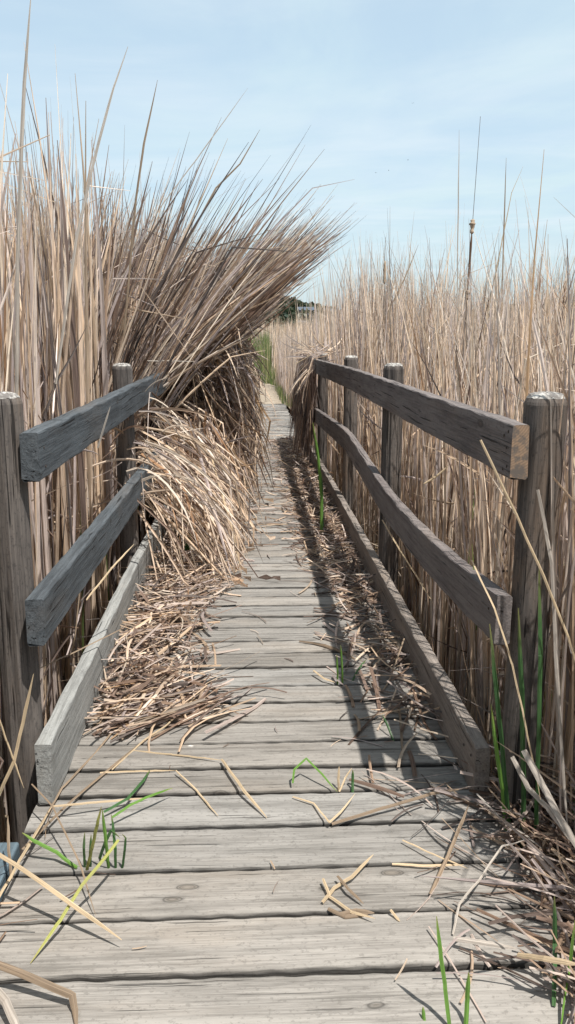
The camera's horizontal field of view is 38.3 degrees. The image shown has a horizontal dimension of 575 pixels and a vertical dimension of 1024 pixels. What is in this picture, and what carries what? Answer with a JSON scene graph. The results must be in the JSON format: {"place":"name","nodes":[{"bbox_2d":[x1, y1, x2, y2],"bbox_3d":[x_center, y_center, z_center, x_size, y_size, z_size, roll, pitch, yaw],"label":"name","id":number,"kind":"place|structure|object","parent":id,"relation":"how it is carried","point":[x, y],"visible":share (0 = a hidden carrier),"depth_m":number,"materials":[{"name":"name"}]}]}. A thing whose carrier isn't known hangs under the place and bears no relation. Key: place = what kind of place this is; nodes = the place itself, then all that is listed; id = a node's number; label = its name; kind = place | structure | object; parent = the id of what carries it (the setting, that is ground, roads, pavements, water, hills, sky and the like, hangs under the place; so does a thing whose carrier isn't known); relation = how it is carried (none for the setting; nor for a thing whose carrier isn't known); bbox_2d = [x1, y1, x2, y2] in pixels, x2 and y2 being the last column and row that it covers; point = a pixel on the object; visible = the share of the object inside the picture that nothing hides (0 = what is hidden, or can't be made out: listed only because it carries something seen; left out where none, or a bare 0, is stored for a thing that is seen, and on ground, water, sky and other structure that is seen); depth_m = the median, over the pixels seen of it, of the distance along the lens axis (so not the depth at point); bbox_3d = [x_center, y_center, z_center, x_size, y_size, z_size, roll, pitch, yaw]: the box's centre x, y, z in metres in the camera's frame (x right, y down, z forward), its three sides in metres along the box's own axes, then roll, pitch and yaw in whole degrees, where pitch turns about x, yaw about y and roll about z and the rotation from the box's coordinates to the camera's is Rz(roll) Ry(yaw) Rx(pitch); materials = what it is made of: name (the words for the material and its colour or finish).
{"place":"outdoors","nodes":[
{"label":"outdoors","id":0,"kind":"place"},
{"bbox_2d":[255,383,290,408],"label":"path","id":1,"kind":"structure","parent":0,"point":[272,393],"depth_m":21.56,"materials":[{"name":"beige sand"}]},
{"bbox_2d":[248,329,277,386],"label":"green reeds","id":2,"kind":"object","parent":1,"relation":"on","point":[267,347],"visible":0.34,"depth_m":27.75,"materials":[{"name":"green plant"}]},
{"bbox_2d":[275,381,292,408],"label":"grass","id":3,"kind":"structure","parent":0,"point":[279,390],"depth_m":19.68,"materials":[{"name":"green plant"}]},
{"bbox_2d":[0,0,574,314],"label":"sky","id":4,"kind":"structure","parent":0,"point":[403,88],"materials":[{"name":"blue"}]},
{"bbox_2d":[4,374,572,881],"bbox_3d":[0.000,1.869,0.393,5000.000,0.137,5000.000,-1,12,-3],"label":"ground","id":5,"kind":"structure","parent":0,"point":[66,684],"depth_m":4.70,"materials":[{"name":"brown soil"}]},
{"bbox_2d":[0,363,178,855],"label":"wooden railing","id":6,"kind":"object","parent":5,"relation":"on","point":[31,617],"visible":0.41,"depth_m":2.72,"materials":[{"name":"grey wood"}]},
{"bbox_2d":[40,627,123,667],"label":"dry reed","id":7,"kind":"object","parent":6,"relation":"on","point":[81,648],"visible":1,"depth_m":3.29,"materials":[{"name":"beige plant"}]},
{"bbox_2d":[97,408,109,447],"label":"dry reed","id":8,"kind":"object","parent":6,"relation":"attached to","point":[103,428],"visible":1,"depth_m":3.27,"materials":[{"name":"beige plant"}]},
{"bbox_2d":[86,544,133,599],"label":"dry reed","id":9,"kind":"object","parent":6,"relation":"attached to","point":[99,583],"visible":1,"depth_m":3.38,"materials":[{"name":"beige plant"}]},
{"bbox_2d":[0,45,194,842],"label":"reed bed","id":10,"kind":"object","parent":5,"relation":"on","point":[44,397],"visible":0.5,"depth_m":4.32,"materials":[{"name":"beige plant"}]},
{"bbox_2d":[15,0,30,394],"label":"dry reed","id":11,"kind":"object","parent":10,"relation":"attached to","point":[20,174],"visible":0.89,"depth_m":2.72,"materials":[{"name":"beige plant"}]},
{"bbox_2d":[55,47,127,383],"bbox_3d":[-0.809,-1.189,3.394,0.362,1.317,0.005,-1,12,-3],"label":"dry reed","id":12,"kind":"object","parent":10,"relation":"attached to","point":[77,233],"visible":1,"depth_m":3.40,"materials":[{"name":"beige plant"}]},
{"bbox_2d":[123,80,157,335],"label":"dry reed","id":13,"kind":"object","parent":10,"relation":"attached to","point":[134,214],"visible":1,"depth_m":4.34,"materials":[{"name":"beige plant"}]},
{"bbox_2d":[6,119,360,600],"bbox_3d":[-0.802,-1.226,6.875,2.723,3.393,3.965,-1,12,-3],"label":"leaning reed clump","id":14,"kind":"object","parent":5,"relation":"on","point":[274,271],"visible":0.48,"depth_m":6.07,"materials":[{"name":"beige plant"}]},
{"bbox_2d":[147,360,194,361],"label":"dry reed","id":15,"kind":"object","parent":14,"relation":"on","point":[168,360],"visible":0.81,"depth_m":5.76,"materials":[{"name":"beige plant"}]},
{"bbox_2d":[107,88,247,306],"bbox_3d":[-0.697,-1.901,5.092,0.919,1.312,0.004,-1,12,-3],"label":"dry reed","id":16,"kind":"object","parent":14,"relation":"attached to","point":[171,192],"visible":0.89,"depth_m":5.07,"materials":[{"name":"beige plant"}]},
{"bbox_2d":[151,130,259,319],"bbox_3d":[-0.570,-1.961,5.698,0.770,1.254,0.006,-1,12,-3],"label":"dry reed","id":17,"kind":"object","parent":14,"relation":"attached to","point":[228,175],"visible":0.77,"depth_m":5.70,"materials":[{"name":"beige plant"}]},
{"bbox_2d":[136,279,275,548],"bbox_3d":[-0.936,-1.318,9.203,1.628,2.204,7.972,-1,12,-3],"label":"reed thatch","id":18,"kind":"object","parent":14,"relation":"hanging from","point":[217,397],"visible":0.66,"depth_m":6.72,"materials":[{"name":"beige plant"}]},
{"bbox_2d":[0,404,574,1023],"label":"boardwalk","id":19,"kind":"structure","parent":5,"relation":"on","point":[204,912],"depth_m":2.34,"materials":[{"name":"grey wood"}]},
{"bbox_2d":[0,988,18,1023],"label":"dry reed","id":20,"kind":"object","parent":19,"relation":"on","point":[8,1008],"visible":1,"depth_m":1.77,"materials":[{"name":"beige plant"}]},
{"bbox_2d":[0,842,19,901],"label":"timber sleeper","id":21,"kind":"object","parent":19,"relation":"attached to","point":[15,856],"visible":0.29,"depth_m":2.38,"materials":[{"name":"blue wood"}]},
{"bbox_2d":[7,817,12,878],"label":"dry reed","id":22,"kind":"object","parent":19,"relation":"on","point":[8,847],"visible":0.82,"depth_m":2.29,"materials":[{"name":"beige plant"}]},
{"bbox_2d":[0,720,23,787],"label":"dry reed","id":23,"kind":"object","parent":19,"relation":"on","point":[7,743],"visible":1,"depth_m":2.46,"materials":[{"name":"beige plant"}]},
{"bbox_2d":[0,674,33,794],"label":"dry reed","id":24,"kind":"object","parent":19,"relation":"on","point":[17,743],"visible":1,"depth_m":2.46,"materials":[{"name":"beige plant"}]},
{"bbox_2d":[0,806,51,896],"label":"dry reed","id":25,"kind":"object","parent":19,"relation":"on","point":[19,860],"visible":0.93,"depth_m":2.29,"materials":[{"name":"beige plant"}]},
{"bbox_2d":[0,961,77,1023],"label":"dry reed","id":26,"kind":"object","parent":19,"relation":"on","point":[39,981],"visible":1,"depth_m":1.83,"materials":[{"name":"beige plant"}]},
{"bbox_2d":[0,853,121,939],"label":"dry reed","id":27,"kind":"object","parent":19,"relation":"on","point":[70,903],"visible":1,"depth_m":2.08,"materials":[{"name":"beige plant"}]},
{"bbox_2d":[31,784,95,914],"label":"dry reed","id":28,"kind":"object","parent":19,"relation":"on","point":[59,821],"visible":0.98,"depth_m":2.34,"materials":[{"name":"beige plant"}]},
{"bbox_2d":[23,807,126,962],"bbox_3d":[-0.590,0.921,2.140,0.304,0.239,0.420,-1,12,-3],"label":"grass tuft","id":29,"kind":"object","parent":19,"relation":"on","point":[89,860],"visible":1,"depth_m":2.28,"materials":[{"name":"green plant"}]},
{"bbox_2d":[40,728,115,823],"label":"dry reed","id":30,"kind":"object","parent":19,"relation":"on","point":[77,771],"visible":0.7,"depth_m":2.80,"materials":[{"name":"beige plant"}]},
{"bbox_2d":[53,798,140,806],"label":"dry reed","id":31,"kind":"object","parent":19,"relation":"on","point":[92,802],"visible":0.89,"depth_m":2.58,"materials":[{"name":"beige plant"}]},
{"bbox_2d":[22,722,183,849],"bbox_3d":[-0.601,0.879,2.777,0.067,0.026,0.919,5,13,22],"label":"dry reed","id":32,"kind":"object","parent":19,"relation":"on","point":[75,797],"visible":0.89,"depth_m":2.69,"materials":[{"name":"beige plant"}]},
{"bbox_2d":[104,770,149,812],"bbox_3d":[-0.497,0.897,2.679,0.045,0.022,0.292,4,13,20],"label":"grass blade","id":33,"kind":"object","parent":19,"relation":"on","point":[129,795],"visible":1,"depth_m":2.62,"materials":[{"name":"green plant"}]},
{"bbox_2d":[100,770,174,772],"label":"dry reed","id":34,"kind":"object","parent":19,"relation":"on","point":[135,771],"visible":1,"depth_m":2.81,"materials":[{"name":"beige plant"}]},
{"bbox_2d":[112,788,171,817],"bbox_3d":[-0.447,0.899,2.575,0.223,0.024,0.011,-11,16,-41],"label":"grass blade","id":35,"kind":"object","parent":19,"relation":"on","point":[133,803],"visible":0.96,"depth_m":2.56,"materials":[{"name":"green plant"}]},
{"bbox_2d":[112,694,198,769],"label":"dry reed","id":36,"kind":"object","parent":19,"relation":"on","point":[146,738],"visible":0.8,"depth_m":3.02,"materials":[{"name":"beige plant"}]},
{"bbox_2d":[58,481,286,751],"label":"reed litter","id":37,"kind":"object","parent":19,"relation":"on","point":[135,710],"visible":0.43,"depth_m":3.66,"materials":[{"name":"beige plant"}]},
{"bbox_2d":[68,378,280,607],"bbox_3d":[-0.837,-0.340,5.637,1.520,1.220,3.071,-1,12,-3],"label":"drooping reed sheaf","id":38,"kind":"object","parent":19,"relation":"on","point":[183,488],"visible":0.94,"depth_m":5.11,"materials":[{"name":"beige plant"}]},
{"bbox_2d":[212,460,241,572],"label":"dry reed","id":39,"kind":"object","parent":38,"relation":"hanging from","point":[227,511],"visible":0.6,"depth_m":5.20,"materials":[{"name":"beige plant"}]},
{"bbox_2d":[134,750,217,759],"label":"dry reed","id":40,"kind":"object","parent":19,"relation":"on","point":[174,754],"visible":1,"depth_m":2.92,"materials":[{"name":"beige plant"}]},
{"bbox_2d":[185,510,192,552],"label":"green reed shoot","id":41,"kind":"object","parent":19,"relation":"on","point":[187,547],"visible":0.19,"depth_m":5.50,"materials":[{"name":"green plant"}]},
{"bbox_2d":[175,770,216,813],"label":"dry reed","id":42,"kind":"object","parent":19,"relation":"on","point":[198,792],"visible":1,"depth_m":2.69,"materials":[{"name":"beige plant"}]},
{"bbox_2d":[0,405,407,979],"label":"reed fragments","id":43,"kind":"object","parent":19,"relation":"on","point":[18,903],"visible":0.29,"depth_m":3.77,"materials":[{"name":"beige plant"}]},
{"bbox_2d":[221,759,266,817],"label":"dry reed","id":44,"kind":"object","parent":19,"relation":"on","point":[240,785],"visible":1,"depth_m":2.68,"materials":[{"name":"beige plant"}]},
{"bbox_2d":[313,425,323,533],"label":"green reed shoot","id":45,"kind":"object","parent":19,"relation":"on","point":[320,490],"visible":0.97,"depth_m":6.21,"materials":[{"name":"green plant"}]},
{"bbox_2d":[292,757,353,792],"bbox_3d":[0.120,0.873,2.739,0.204,0.083,0.082,2,12,9],"label":"grass sprout","id":46,"kind":"object","parent":19,"relation":"on","point":[325,778],"depth_m":2.72,"materials":[{"name":"green plant"}]},
{"bbox_2d":[293,794,354,822],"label":"dry reed","id":47,"kind":"object","parent":19,"relation":"on","point":[334,817],"visible":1,"depth_m":2.58,"materials":[{"name":"beige plant"}]},
{"bbox_2d":[313,645,365,684],"bbox_3d":[0.241,0.643,3.578,0.245,0.190,0.108,-3,12,-12],"label":"grass sprout","id":48,"kind":"object","parent":19,"relation":"on","point":[341,658],"depth_m":3.54,"materials":[{"name":"green plant"}]},
{"bbox_2d":[249,432,457,814],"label":"reed litter","id":49,"kind":"object","parent":19,"relation":"on","point":[339,546],"visible":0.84,"depth_m":4.78,"materials":[{"name":"brown plant"}]},
{"bbox_2d":[321,855,399,921],"bbox_3d":[0.182,1.000,2.205,0.193,0.027,0.249,-1,12,-3],"label":"dry wisp","id":50,"kind":"object","parent":19,"relation":"on","point":[348,913],"visible":1,"depth_m":2.16,"materials":[{"name":"beige plant"}]},
{"bbox_2d":[382,714,394,740],"bbox_3d":[0.374,0.807,3.088,0.008,0.072,0.094,-5,13,-23],"label":"grass sprout","id":51,"kind":"object","parent":19,"relation":"on","point":[387,725],"depth_m":3.08,"materials":[{"name":"green plant"}]},
{"bbox_2d":[332,788,466,824],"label":"dry reed","id":52,"kind":"object","parent":19,"relation":"on","point":[385,807],"visible":0.97,"depth_m":2.58,"materials":[{"name":"beige plant"}]},
{"bbox_2d":[392,863,462,866],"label":"dry reed","id":53,"kind":"object","parent":19,"relation":"on","point":[420,865],"visible":0.95,"depth_m":2.31,"materials":[{"name":"beige plant"}]},
{"bbox_2d":[402,840,467,868],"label":"dry reed","id":54,"kind":"object","parent":19,"relation":"on","point":[432,853],"visible":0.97,"depth_m":2.35,"materials":[{"name":"beige plant"}]},
{"bbox_2d":[422,916,469,1023],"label":"grass tuft","id":55,"kind":"object","parent":19,"relation":"on","point":[467,998],"visible":1,"depth_m":1.78,"materials":[{"name":"green plant"}]},
{"bbox_2d":[452,840,522,934],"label":"dry reed","id":56,"kind":"object","parent":19,"relation":"on","point":[475,884],"visible":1,"depth_m":2.13,"materials":[{"name":"beige plant"}]},
{"bbox_2d":[472,547,574,1023],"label":"green reed shoot","id":57,"kind":"object","parent":19,"relation":"on","point":[502,775],"visible":0.74,"depth_m":2.36,"materials":[{"name":"green plant"}]},
{"bbox_2d":[174,226,574,486],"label":"reed bed","id":58,"kind":"object","parent":5,"relation":"on","point":[317,326],"visible":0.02,"depth_m":12.61,"materials":[{"name":"beige plant"}]},
{"bbox_2d":[373,237,385,527],"bbox_3d":[0.771,-0.936,6.998,0.079,2.650,0.028,-1,12,-3],"label":"cattail","id":59,"kind":"object","parent":5,"relation":"on","point":[384,275],"visible":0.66,"depth_m":6.79,"materials":[{"name":"brown plant"}]},
{"bbox_2d":[302,353,567,862],"bbox_3d":[0.481,-0.379,6.995,0.187,1.861,9.410,-1,12,-3],"label":"wooden railing","id":60,"kind":"object","parent":5,"relation":"on","point":[519,451],"visible":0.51,"depth_m":2.82,"materials":[{"name":"grey wood"}]},
{"bbox_2d":[282,331,344,470],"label":"draped reeds","id":61,"kind":"object","parent":60,"relation":"on","point":[304,393],"visible":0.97,"depth_m":9.20,"materials":[{"name":"beige plant"}]},
{"bbox_2d":[311,154,574,935],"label":"reed bed","id":62,"kind":"object","parent":5,"relation":"on","point":[440,506],"visible":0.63,"depth_m":4.08,"materials":[{"name":"beige plant"}]},
{"bbox_2d":[364,249,416,370],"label":"dry reed","id":63,"kind":"object","parent":62,"relation":"attached to","point":[389,309],"visible":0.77,"depth_m":6.85,"materials":[{"name":"beige plant"}]},
{"bbox_2d":[382,520,435,607],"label":"dry reed","id":64,"kind":"object","parent":62,"relation":"attached to","point":[407,561],"visible":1,"depth_m":4.17,"materials":[{"name":"beige plant"}]},
{"bbox_2d":[424,466,447,484],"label":"dry reed","id":65,"kind":"object","parent":62,"relation":"attached to","point":[434,477],"visible":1,"depth_m":3.48,"materials":[{"name":"beige plant"}]},
{"bbox_2d":[456,162,458,387],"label":"dry reed","id":66,"kind":"object","parent":62,"relation":"in","point":[457,250],"visible":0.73,"depth_m":5.02,"materials":[{"name":"beige plant"}]},
{"bbox_2d":[477,172,520,371],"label":"dry reed","id":67,"kind":"object","parent":62,"relation":"attached to","point":[498,258],"visible":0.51,"depth_m":5.44,"materials":[{"name":"beige plant"}]},
{"bbox_2d":[500,171,505,341],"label":"dry reed","id":68,"kind":"object","parent":62,"relation":"on","point":[503,244],"visible":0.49,"depth_m":5.03,"materials":[{"name":"beige plant"}]},
{"bbox_2d":[461,116,480,372],"bbox_3d":[1.042,-0.735,5.006,0.104,3.076,0.043,-1,12,-3],"label":"cattail","id":69,"kind":"object","parent":5,"relation":"on","point":[472,224],"visible":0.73,"depth_m":4.83,"materials":[{"name":"brown plant"}]},
{"bbox_2d":[375,736,574,1023],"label":"reed litter","id":70,"kind":"object","parent":5,"relation":"on","point":[564,869],"visible":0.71,"depth_m":2.21,"materials":[{"name":"brown plant"}]},
{"bbox_2d":[429,805,468,893],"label":"dry reed","id":71,"kind":"object","parent":70,"relation":"on","point":[443,865],"visible":0.98,"depth_m":2.31,"materials":[{"name":"beige plant"}]},
{"bbox_2d":[453,936,516,949],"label":"dry reed","id":72,"kind":"object","parent":70,"relation":"on","point":[482,942],"visible":1,"depth_m":1.97,"materials":[{"name":"beige plant"}]},
{"bbox_2d":[471,560,540,799],"bbox_3d":[0.612,0.469,2.348,0.023,0.623,0.295,-8,14,-34],"label":"dry reed","id":73,"kind":"object","parent":70,"relation":"on","point":[510,661],"visible":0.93,"depth_m":2.32,"materials":[{"name":"beige plant"}]},
{"bbox_2d":[476,793,540,847],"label":"dry reed","id":74,"kind":"object","parent":70,"relation":"on","point":[490,807],"visible":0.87,"depth_m":2.41,"materials":[{"name":"brown plant"}]},
{"bbox_2d":[480,439,574,659],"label":"dry reed","id":75,"kind":"object","parent":70,"relation":"on","point":[529,545],"visible":1,"depth_m":2.19,"materials":[{"name":"beige plant"}]},
{"bbox_2d":[510,756,568,839],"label":"dry reed","id":76,"kind":"object","parent":70,"relation":"on","point":[537,797],"visible":0.87,"depth_m":2.33,"materials":[{"name":"beige plant"}]},
{"bbox_2d":[517,952,574,965],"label":"dry reed","id":77,"kind":"object","parent":70,"relation":"on","point":[554,960],"visible":1,"depth_m":1.82,"materials":[{"name":"beige plant"}]},
{"bbox_2d":[521,750,574,847],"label":"dry reed","id":78,"kind":"object","parent":70,"relation":"on","point":[565,826],"visible":1,"depth_m":2.19,"materials":[{"name":"beige plant"}]},
{"bbox_2d":[536,490,569,845],"bbox_3d":[0.731,0.429,2.257,0.024,0.972,0.189,-8,14,-33],"label":"dry reed","id":79,"kind":"object","parent":70,"relation":"on","point":[555,641],"visible":0.92,"depth_m":2.26,"materials":[{"name":"beige plant"}]},
{"bbox_2d":[560,262,566,342],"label":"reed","id":80,"kind":"object","parent":5,"relation":"on","point":[564,295],"visible":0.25,"depth_m":5.30,"materials":[{"name":"beige plant"}]},
{"bbox_2d":[80,491,574,829],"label":"green shoots","id":81,"kind":"object","parent":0,"point":[83,611],"visible":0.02,"depth_m":4.51,"materials":[{"name":"green plant"}]},
{"bbox_2d":[251,312,410,415],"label":"reed field","id":82,"kind":"structure","parent":0,"point":[283,369],"depth_m":25.08,"materials":[{"name":"beige plant"}]},
{"bbox_3d":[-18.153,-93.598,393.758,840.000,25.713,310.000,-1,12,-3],"label":"hill","id":83,"kind":"structure","parent":0,"visible":0},
{"bbox_2d":[297,307,313,318],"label":"house","id":84,"kind":"structure","parent":83,"relation":"on","point":[300,308],"depth_m":350.23,"materials":[{"name":"stone"}]},
{"bbox_2d":[259,295,571,331],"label":"distant wood","id":85,"kind":"object","parent":83,"relation":"on","point":[287,317],"visible":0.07,"depth_m":347.32,"materials":[{"name":"green plant"}]}
]}

